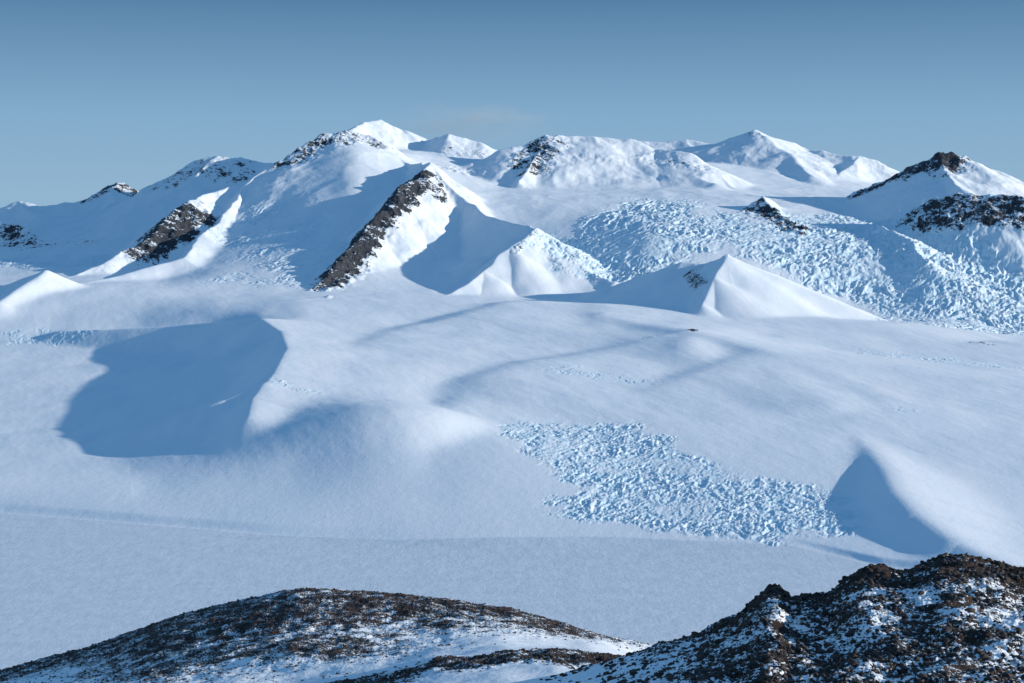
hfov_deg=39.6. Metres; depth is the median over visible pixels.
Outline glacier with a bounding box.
[0,263,1023,669]
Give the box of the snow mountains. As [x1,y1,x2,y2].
[0,119,1023,330]
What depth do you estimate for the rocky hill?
2459.23 m
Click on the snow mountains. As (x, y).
(379, 208)
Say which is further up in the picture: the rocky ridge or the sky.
the sky
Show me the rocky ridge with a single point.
(1005, 614)
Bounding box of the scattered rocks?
[0,552,1023,682]
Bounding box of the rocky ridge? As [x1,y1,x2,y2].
[513,552,1023,682]
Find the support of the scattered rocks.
on the rocky hill
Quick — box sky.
[0,0,1023,207]
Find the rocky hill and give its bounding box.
[0,587,651,682]

